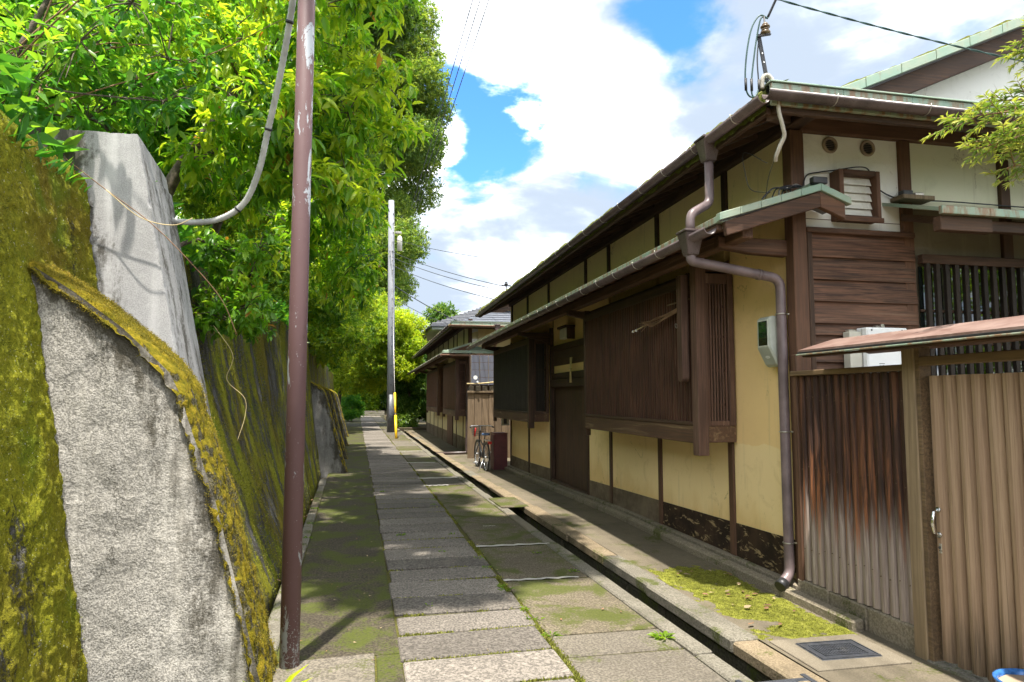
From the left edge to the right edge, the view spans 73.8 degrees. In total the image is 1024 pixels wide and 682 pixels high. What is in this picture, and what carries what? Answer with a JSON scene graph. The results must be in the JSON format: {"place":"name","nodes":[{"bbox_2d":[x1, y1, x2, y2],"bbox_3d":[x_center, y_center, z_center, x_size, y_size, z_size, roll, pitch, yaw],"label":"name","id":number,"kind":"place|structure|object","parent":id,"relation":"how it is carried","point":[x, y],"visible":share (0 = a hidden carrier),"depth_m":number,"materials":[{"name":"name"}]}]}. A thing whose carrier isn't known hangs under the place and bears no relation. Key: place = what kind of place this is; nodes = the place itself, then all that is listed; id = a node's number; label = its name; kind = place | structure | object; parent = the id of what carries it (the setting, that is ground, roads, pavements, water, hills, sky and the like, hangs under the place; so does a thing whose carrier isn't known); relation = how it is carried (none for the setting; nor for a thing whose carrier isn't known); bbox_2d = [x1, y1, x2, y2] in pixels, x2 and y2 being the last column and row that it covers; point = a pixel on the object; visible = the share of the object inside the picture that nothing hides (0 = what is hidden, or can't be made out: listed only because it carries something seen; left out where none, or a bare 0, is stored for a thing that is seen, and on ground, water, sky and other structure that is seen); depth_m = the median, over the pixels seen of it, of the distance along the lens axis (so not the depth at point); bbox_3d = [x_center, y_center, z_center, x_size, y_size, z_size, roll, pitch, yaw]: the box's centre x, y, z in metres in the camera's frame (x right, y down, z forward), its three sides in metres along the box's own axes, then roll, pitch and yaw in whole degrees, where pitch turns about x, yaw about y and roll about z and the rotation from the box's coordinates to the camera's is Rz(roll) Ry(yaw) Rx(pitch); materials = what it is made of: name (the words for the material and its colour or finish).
{"place":"outdoors","nodes":[
{"label":"outdoors","id":0,"kind":"place"},
{"bbox_2d":[328,292,383,404],"bbox_3d":[-9.604,0.758,39.305,4.909,9.008,7.474,1,-5,-12],"label":"tree","id":1,"kind":"object","parent":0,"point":[344,381],"visible":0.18,"depth_m":37.79,"materials":[{"name":"green plant"}]},
{"bbox_2d":[386,415,425,431],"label":"garden ground","id":2,"kind":"structure","parent":0,"point":[421,425],"depth_m":37.29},
{"bbox_2d":[352,288,403,394],"bbox_3d":[-7.766,1.069,40.052,3.543,8.744,6.105,1,-5,-12],"label":"tree","id":3,"kind":"object","parent":2,"relation":"on","point":[374,369],"visible":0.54,"depth_m":38.55,"materials":[{"name":"green plant"}]},
{"bbox_2d":[368,307,429,396],"bbox_3d":[-6.371,1.625,39.031,3.745,7.438,4.059,1,-5,-12],"label":"yellow tree","id":4,"kind":"object","parent":2,"relation":"on","point":[409,337],"visible":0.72,"depth_m":38.02,"materials":[{"name":"green plant"}]},
{"bbox_2d":[386,360,426,428],"bbox_3d":[-5.602,3.232,39.206,3.277,4.260,3.441,1,-5,-12],"label":"leafy bush","id":5,"kind":"object","parent":2,"relation":"on","point":[410,409],"visible":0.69,"depth_m":38.18,"materials":[{"name":"green plant"}]},
{"bbox_2d":[422,307,481,346],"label":"tiled house","id":6,"kind":"structure","parent":2,"relation":"on","point":[433,329],"depth_m":39.62,"materials":[{"name":"tile"}]},
{"bbox_2d":[268,416,826,681],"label":"path","id":7,"kind":"structure","parent":0,"point":[610,642],"depth_m":5.49,"materials":[{"name":"stone"}]},
{"bbox_2d":[242,665,310,681],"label":"corner plant","id":8,"kind":"object","parent":7,"relation":"on","point":[290,677],"visible":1,"depth_m":3.61,"materials":[{"name":"yellow plant"}]},
{"bbox_2d":[279,0,314,668],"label":"steel pole","id":9,"kind":"object","parent":7,"relation":"on","point":[289,650],"visible":1,"depth_m":4.20,"materials":[{"name":"paint"}]},
{"bbox_2d":[338,388,366,421],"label":"fern bush","id":10,"kind":"object","parent":7,"relation":"on","point":[355,403],"visible":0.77,"depth_m":45.93,"materials":[{"name":"green plant"}]},
{"bbox_2d":[387,200,401,431],"bbox_3d":[-5.580,-1.082,32.243,0.632,11.304,0.439,4,-6,-38],"label":"utility pole","id":11,"kind":"object","parent":7,"relation":"on","point":[390,366],"visible":0.88,"depth_m":32.08,"materials":[{"name":"concrete"}]},
{"bbox_2d":[391,237,397,438],"bbox_3d":[-5.144,-0.508,29.495,0.112,9.306,5.053,1,-5,-14],"label":"guy wire","id":12,"kind":"object","parent":11,"relation":"attached to","point":[395,421],"visible":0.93,"depth_m":27.51,"materials":[{"name":"metal"}]},
{"bbox_2d":[395,286,456,320],"bbox_3d":[-4.422,-1.937,35.532,0.044,1.088,7.217,-2,-5,22],"label":"service cable","id":13,"kind":"object","parent":11,"relation":"attached to","point":[425,304],"visible":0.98,"depth_m":35.34,"materials":[{"name":"grey rubber"}]},
{"bbox_2d":[390,264,492,298],"bbox_3d":[-3.110,-2.359,25.026,0.022,3.768,15.264,2,-5,-20],"label":"service wire","id":14,"kind":"object","parent":11,"relation":"attached to","point":[446,286],"visible":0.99,"depth_m":21.97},
{"bbox_2d":[410,0,472,209],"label":"overhead wire","id":15,"kind":"object","parent":11,"relation":"attached to","point":[446,90],"visible":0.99,"depth_m":17.01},
{"bbox_2d":[390,256,496,289],"bbox_3d":[-3.096,-2.689,25.107,0.022,3.898,15.188,2,-5,-21],"label":"service wire","id":16,"kind":"object","parent":11,"relation":"attached to","point":[447,277],"visible":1,"depth_m":22.32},
{"bbox_2d":[393,252,501,285],"bbox_3d":[-3.023,-2.862,25.137,0.022,4.048,15.212,2,-5,-21],"label":"service wire","id":17,"kind":"object","parent":11,"relation":"attached to","point":[452,273],"visible":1,"depth_m":22.30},
{"bbox_2d":[414,0,480,207],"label":"overhead wire","id":18,"kind":"object","parent":11,"relation":"attached to","point":[451,91],"visible":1,"depth_m":17.03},
{"bbox_2d":[417,0,488,209],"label":"overhead wire","id":19,"kind":"object","parent":11,"relation":"attached to","point":[457,92],"visible":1,"depth_m":17.03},
{"bbox_2d":[395,239,532,263],"bbox_3d":[-2.505,-3.457,25.400,0.022,3.918,15.126,2,-5,-24],"label":"service wire","id":20,"kind":"object","parent":11,"relation":"attached to","point":[469,255],"visible":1,"depth_m":22.79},
{"bbox_2d":[372,468,588,681],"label":"joint moss","id":21,"kind":"object","parent":7,"relation":"on","point":[575,677],"visible":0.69,"depth_m":4.68,"materials":[{"name":"green plant"}]},
{"bbox_2d":[489,497,528,507],"bbox_3d":[-0.058,2.439,10.310,0.440,0.020,0.920,1,-5,-12],"label":"channel plate","id":22,"kind":"object","parent":7,"relation":"on","point":[508,502],"visible":1,"depth_m":10.24,"materials":[{"name":"concrete"}]},
{"bbox_2d":[541,631,562,636],"bbox_3d":[0.261,1.987,4.620,0.166,0.038,0.086,1,-5,-12],"label":"weed","id":23,"kind":"object","parent":7,"relation":"on","point":[555,633],"visible":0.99,"depth_m":4.61,"materials":[{"name":"green plant"}]},
{"bbox_2d":[646,631,674,639],"bbox_3d":[1.009,1.975,4.567,0.207,0.047,0.189,1,-5,-12],"label":"weed","id":24,"kind":"object","parent":7,"relation":"on","point":[663,634],"visible":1,"depth_m":4.57,"materials":[{"name":"green plant"}]},
{"bbox_2d":[110,0,1023,330],"label":"sky","id":25,"kind":"structure","parent":0,"point":[566,108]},
{"bbox_2d":[408,430,969,681],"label":"walkway","id":26,"kind":"structure","parent":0,"point":[643,550],"depth_m":6.58,"materials":[{"name":"concrete"}]},
{"bbox_2d":[408,304,510,454],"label":"wooden townhouse","id":27,"kind":"structure","parent":26,"relation":"on","point":[446,363],"depth_m":22.78,"materials":[{"name":"brown wood"}]},
{"bbox_2d":[426,366,442,415],"bbox_3d":[-3.247,2.131,29.126,0.395,1.960,5.120,1,-5,-12],"label":"bay window","id":28,"kind":"structure","parent":27,"relation":"in","point":[434,403],"depth_m":27.62,"materials":[{"name":"brown wood"}]},
{"bbox_2d":[447,415,452,444],"bbox_3d":[-2.324,2.823,25.685,0.050,2.070,1.580,1,-5,-12],"label":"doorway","id":29,"kind":"structure","parent":27,"relation":"in","point":[449,418],"depth_m":25.62,"materials":[{"name":"brown wood"}]},
{"bbox_2d":[443,359,467,419],"bbox_3d":[-1.943,1.622,23.009,0.395,1.960,3.670,1,-5,-12],"label":"bay window","id":30,"kind":"structure","parent":27,"relation":"in","point":[454,381],"depth_m":21.41,"materials":[{"name":"brown wood"}]},
{"bbox_2d":[470,425,493,471],"bbox_3d":[-0.729,2.615,16.776,0.615,1.056,1.836,1,-5,-12],"label":"bicycle","id":31,"kind":"object","parent":26,"relation":"on","point":[482,453],"visible":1,"depth_m":16.94,"materials":[{"name":"black metal"}]},
{"bbox_2d":[467,382,509,457],"bbox_3d":[-0.431,2.249,19.811,1.801,2.281,0.152,1,-5,-12],"label":"plank screen","id":32,"kind":"object","parent":26,"relation":"on","point":[480,409],"visible":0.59,"depth_m":19.74,"materials":[{"name":"brown wood"}]},
{"bbox_2d":[490,432,507,469],"bbox_3d":[-0.324,2.684,16.709,0.350,0.880,0.455,1,-5,-12],"label":"red panel box","id":33,"kind":"object","parent":26,"relation":"on","point":[498,453],"visible":0.94,"depth_m":16.50,"materials":[{"name":"red metal"}]},
{"bbox_2d":[466,15,1023,631],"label":"wooden townhouse","id":34,"kind":"structure","parent":26,"relation":"on","point":[676,429],"depth_m":6.34,"materials":[{"name":"brown wood"}]},
{"bbox_2d":[469,354,493,394],"bbox_3d":[-0.354,1.888,20.297,1.820,3.000,0.255,1,-5,-12],"label":"frosted screen","id":35,"kind":"object","parent":34,"relation":"attached to","point":[481,367],"visible":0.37,"depth_m":20.18,"materials":[{"name":"grey glass"}]},
{"bbox_2d":[501,418,509,424],"bbox_3d":[-0.162,1.955,16.874,0.180,0.260,0.158,1,-5,-12],"label":"letterbox","id":36,"kind":"object","parent":34,"relation":"attached to","point":[505,421],"visible":0.58,"depth_m":16.80,"materials":[{"name":"grey metal"}]},
{"bbox_2d":[493,338,548,427],"bbox_3d":[0.122,0.913,15.112,0.410,1.855,3.880,1,-5,-12],"label":"bay window","id":37,"kind":"structure","parent":34,"relation":"in","point":[520,368],"depth_m":13.82,"materials":[{"name":"brown wood"}]},
{"bbox_2d":[557,325,574,338],"bbox_3d":[0.952,-0.142,12.048,0.188,0.240,0.510,1,-5,-12],"label":"entrance lamp","id":38,"kind":"object","parent":34,"relation":"attached to","point":[567,331],"visible":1,"depth_m":11.84,"materials":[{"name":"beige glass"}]},
{"bbox_2d":[569,357,571,382],"bbox_3d":[1.011,0.501,11.817,0.064,0.442,0.122,1,-5,-12],"label":"straw charm","id":39,"kind":"object","parent":34,"relation":"hanging from","point":[570,368],"visible":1,"depth_m":11.79,"materials":[{"name":"beige wicker"}]},
{"bbox_2d":[632,308,676,332],"bbox_3d":[1.516,-0.217,7.245,0.072,0.190,1.048,2,-5,-18],"label":"twig bundle","id":40,"kind":"object","parent":34,"relation":"attached to","point":[667,315],"visible":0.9,"depth_m":7.25,"materials":[{"name":"wood"}]},
{"bbox_2d":[583,265,735,455],"bbox_3d":[1.551,0.296,8.236,0.485,1.865,3.540,1,-5,-12],"label":"bay window","id":41,"kind":"structure","parent":34,"relation":"in","point":[665,380],"depth_m":7.16,"materials":[{"name":"brown wood"}]},
{"bbox_2d":[744,14,785,198],"bbox_3d":[1.938,-1.720,5.175,0.265,1.370,0.565,-2,-5,25],"label":"service mast","id":42,"kind":"object","parent":34,"relation":"attached to","point":[766,76],"visible":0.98,"depth_m":5.02,"materials":[{"name":"metal"}]},
{"bbox_2d":[767,0,776,17],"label":"incoming cable","id":43,"kind":"object","parent":42,"relation":"attached to","point":[771,9],"visible":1,"depth_m":5.03,"materials":[{"name":"black rubber"}]},
{"bbox_2d":[757,316,787,366],"bbox_3d":[2.227,0.006,5.833,0.186,0.430,0.203,1,-5,-12],"label":"electricity meter","id":44,"kind":"object","parent":34,"relation":"attached to","point":[767,336],"visible":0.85,"depth_m":5.77,"materials":[{"name":"grey metal"}]},
{"bbox_2d":[758,321,767,345],"bbox_3d":[2.137,-0.064,5.818,0.002,0.208,0.129,1,-5,-12],"label":"window pane","id":45,"kind":"structure","parent":44,"relation":"in","point":[762,326],"depth_m":5.82,"materials":[{"name":"green glass"}]},
{"bbox_2d":[843,329,862,367],"bbox_3d":[2.829,0.137,5.662,0.115,0.465,0.085,1,-5,-12],"label":"grey service box","id":46,"kind":"object","parent":34,"relation":"attached to","point":[853,360],"visible":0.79,"depth_m":5.63,"materials":[{"name":"metal"}]},
{"bbox_2d":[829,168,883,223],"bbox_3d":[2.942,-1.226,5.835,0.420,0.450,0.144,1,-5,-12],"label":"louvre window","id":47,"kind":"structure","parent":34,"relation":"in","point":[869,180],"depth_m":5.83,"materials":[{"name":"brown wood"}]},
{"bbox_2d":[856,324,906,371],"bbox_3d":[3.089,0.115,5.689,0.397,0.513,0.143,1,-5,-12],"label":"white service box","id":48,"kind":"object","parent":34,"relation":"attached to","point":[887,358],"visible":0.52,"depth_m":5.62,"materials":[{"name":"metal"}]},
{"bbox_2d":[742,152,1023,207],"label":"black leads","id":49,"kind":"object","parent":34,"relation":"on","point":[786,188],"visible":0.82,"depth_m":5.80,"materials":[{"name":"rubber"}]},
{"bbox_2d":[779,0,1023,62],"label":"twisted cable","id":50,"kind":"object","parent":34,"relation":"attached to","point":[869,24],"visible":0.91,"depth_m":5.47,"materials":[{"name":"black rubber"}]},
{"bbox_2d":[917,254,1023,375],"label":"lattice window","id":51,"kind":"structure","parent":34,"relation":"in","point":[947,295],"depth_m":5.98,"materials":[{"name":"brown wood"}]},
{"bbox_2d":[648,565,859,646],"bbox_3d":[1.772,2.060,5.500,0.787,0.050,2.136,1,-5,-12],"label":"moss cushion","id":52,"kind":"object","parent":26,"relation":"on","point":[697,582],"visible":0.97,"depth_m":5.28,"materials":[{"name":"green plant"}]},
{"bbox_2d":[795,639,881,660],"bbox_3d":[2.051,1.944,4.297,0.418,0.014,0.302,1,-5,-12],"label":"drain cover","id":53,"kind":"object","parent":26,"relation":"on","point":[837,649],"visible":1,"depth_m":4.28,"materials":[{"name":"metal"}]},
{"bbox_2d":[789,315,1023,660],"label":"wooden fence","id":54,"kind":"object","parent":26,"relation":"on","point":[866,507],"visible":0.94,"depth_m":4.64,"materials":[{"name":"brown wood"}]},
{"bbox_2d":[919,349,1023,681],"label":"wooden gate","id":55,"kind":"structure","parent":54,"relation":"attached to","point":[977,423],"depth_m":3.87,"materials":[{"name":"brown wood"}]},
{"bbox_2d":[992,668,1023,681],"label":"blue pot","id":56,"kind":"object","parent":26,"relation":"on","point":[1008,675],"visible":1,"depth_m":3.55,"materials":[{"name":"plastic"}]},
{"bbox_2d":[594,541,829,681],"bbox_3d":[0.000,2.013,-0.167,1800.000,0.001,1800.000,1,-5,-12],"label":"ground","id":57,"kind":"structure","parent":0,"point":[758,640],"depth_m":5.57,"materials":[{"name":"grey concrete"}]},
{"bbox_2d":[0,109,348,681],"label":"retaining wall","id":58,"kind":"structure","parent":57,"relation":"on","point":[141,509],"depth_m":3.69,"materials":[{"name":"concrete"}]},
{"bbox_2d":[63,156,236,334],"bbox_3d":[-2.419,-0.635,4.613,1.112,1.134,0.199,3,-5,-29],"label":"dry stem","id":59,"kind":"object","parent":58,"relation":"attached to","point":[115,197],"visible":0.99,"depth_m":4.59,"materials":[{"name":"plant"}]},
{"bbox_2d":[213,325,246,440],"bbox_3d":[-2.323,0.339,5.591,0.295,0.952,0.035,0,-5,-2],"label":"dry stem","id":60,"kind":"object","parent":58,"relation":"attached to","point":[231,385],"visible":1,"depth_m":5.59,"materials":[{"name":"plant"}]},
{"bbox_2d":[172,0,295,224],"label":"corrugated hose","id":61,"kind":"object","parent":58,"relation":"attached to","point":[243,203],"visible":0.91,"depth_m":5.26,"materials":[{"name":"grey plastic"}]},
{"bbox_2d":[180,227,290,346],"bbox_3d":[-2.379,-0.458,5.921,1.116,1.033,0.801,-2,-5,21],"label":"hanging creeper","id":62,"kind":"object","parent":58,"relation":"hanging from","point":[248,281],"visible":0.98,"depth_m":5.75,"materials":[{"name":"green plant"}]},
{"bbox_2d":[920,19,1023,190],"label":"yew tree","id":63,"kind":"object","parent":57,"relation":"on","point":[1001,141],"visible":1,"depth_m":3.96,"materials":[{"name":"green plant"}]},
{"bbox_2d":[735,673,816,681],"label":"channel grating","id":64,"kind":"object","parent":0,"point":[806,677],"visible":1,"depth_m":3.83,"materials":[{"name":"metal"}]},
{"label":"terrain","id":65,"kind":"structure","parent":0,"visible":0},
{"bbox_2d":[334,364,384,410],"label":"backdrop tree","id":66,"kind":"object","parent":65,"relation":"on","point":[373,401],"visible":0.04,"depth_m":64.92,"materials":[{"name":"green plant"}]},
{"bbox_2d":[363,411,384,418],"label":"stone steps","id":67,"kind":"structure","parent":65,"relation":"on","point":[375,413],"depth_m":60.76,"materials":[{"name":"beige stone"}]},
{"bbox_2d":[375,300,460,410],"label":"backdrop tree","id":68,"kind":"object","parent":65,"relation":"on","point":[442,307],"visible":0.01,"depth_m":67.58,"materials":[{"name":"green plant"}]},
{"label":"hillside","id":69,"kind":"structure","parent":0,"visible":0},
{"bbox_2d":[0,0,277,196],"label":"hill tree","id":70,"kind":"object","parent":69,"relation":"on","point":[156,139],"visible":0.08,"depth_m":8.08,"materials":[{"name":"green plant"}]},
{"bbox_2d":[0,0,283,142],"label":"wild shrub","id":71,"kind":"object","parent":69,"relation":"on","point":[72,60],"visible":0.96,"depth_m":5.12,"materials":[{"name":"green plant"}]},
{"bbox_2d":[0,43,329,366],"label":"undergrowth","id":72,"kind":"object","parent":69,"relation":"on","point":[49,132],"visible":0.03,"depth_m":4.18,"materials":[{"name":"green plant"}]},
{"bbox_2d":[173,195,317,310],"bbox_3d":[-11.719,-4.611,31.865,9.912,14.229,10.693,1,-5,-12],"label":"backdrop tree","id":73,"kind":"object","parent":69,"relation":"on","point":[275,281],"visible":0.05,"depth_m":29.32,"materials":[{"name":"green plant"}]},
{"bbox_2d":[104,0,427,132],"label":"overhanging tree","id":74,"kind":"object","parent":69,"relation":"on","point":[411,28],"visible":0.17,"depth_m":14.83,"materials":[{"name":"green plant"}]},
{"bbox_2d":[123,0,433,237],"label":"glossy tree","id":75,"kind":"object","parent":69,"relation":"on","point":[345,100],"visible":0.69,"depth_m":7.04,"materials":[{"name":"green plant"}]},
{"bbox_2d":[172,0,402,277],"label":"hill tree","id":76,"kind":"object","parent":69,"relation":"on","point":[194,204],"visible":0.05,"depth_m":14.90,"materials":[{"name":"green plant"}]},
{"bbox_2d":[197,172,391,314],"bbox_3d":[-3.609,-1.790,11.169,3.316,2.942,4.969,1,-5,-12],"label":"glossy tree","id":77,"kind":"object","parent":69,"relation":"on","point":[342,275],"visible":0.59,"depth_m":9.79,"materials":[{"name":"green plant"}]},
{"bbox_2d":[284,276,381,371],"bbox_3d":[-4.873,-0.612,18.595,2.768,2.942,8.981,1,-5,-12],"label":"wall shrub","id":78,"kind":"object","parent":69,"relation":"on","point":[335,338],"visible":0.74,"depth_m":14.96,"materials":[{"name":"green plant"}]},
{"bbox_2d":[345,0,458,306],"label":"tall tree","id":79,"kind":"object","parent":69,"relation":"on","point":[425,68],"visible":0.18,"depth_m":45.39,"materials":[{"name":"green plant"}]}
]}

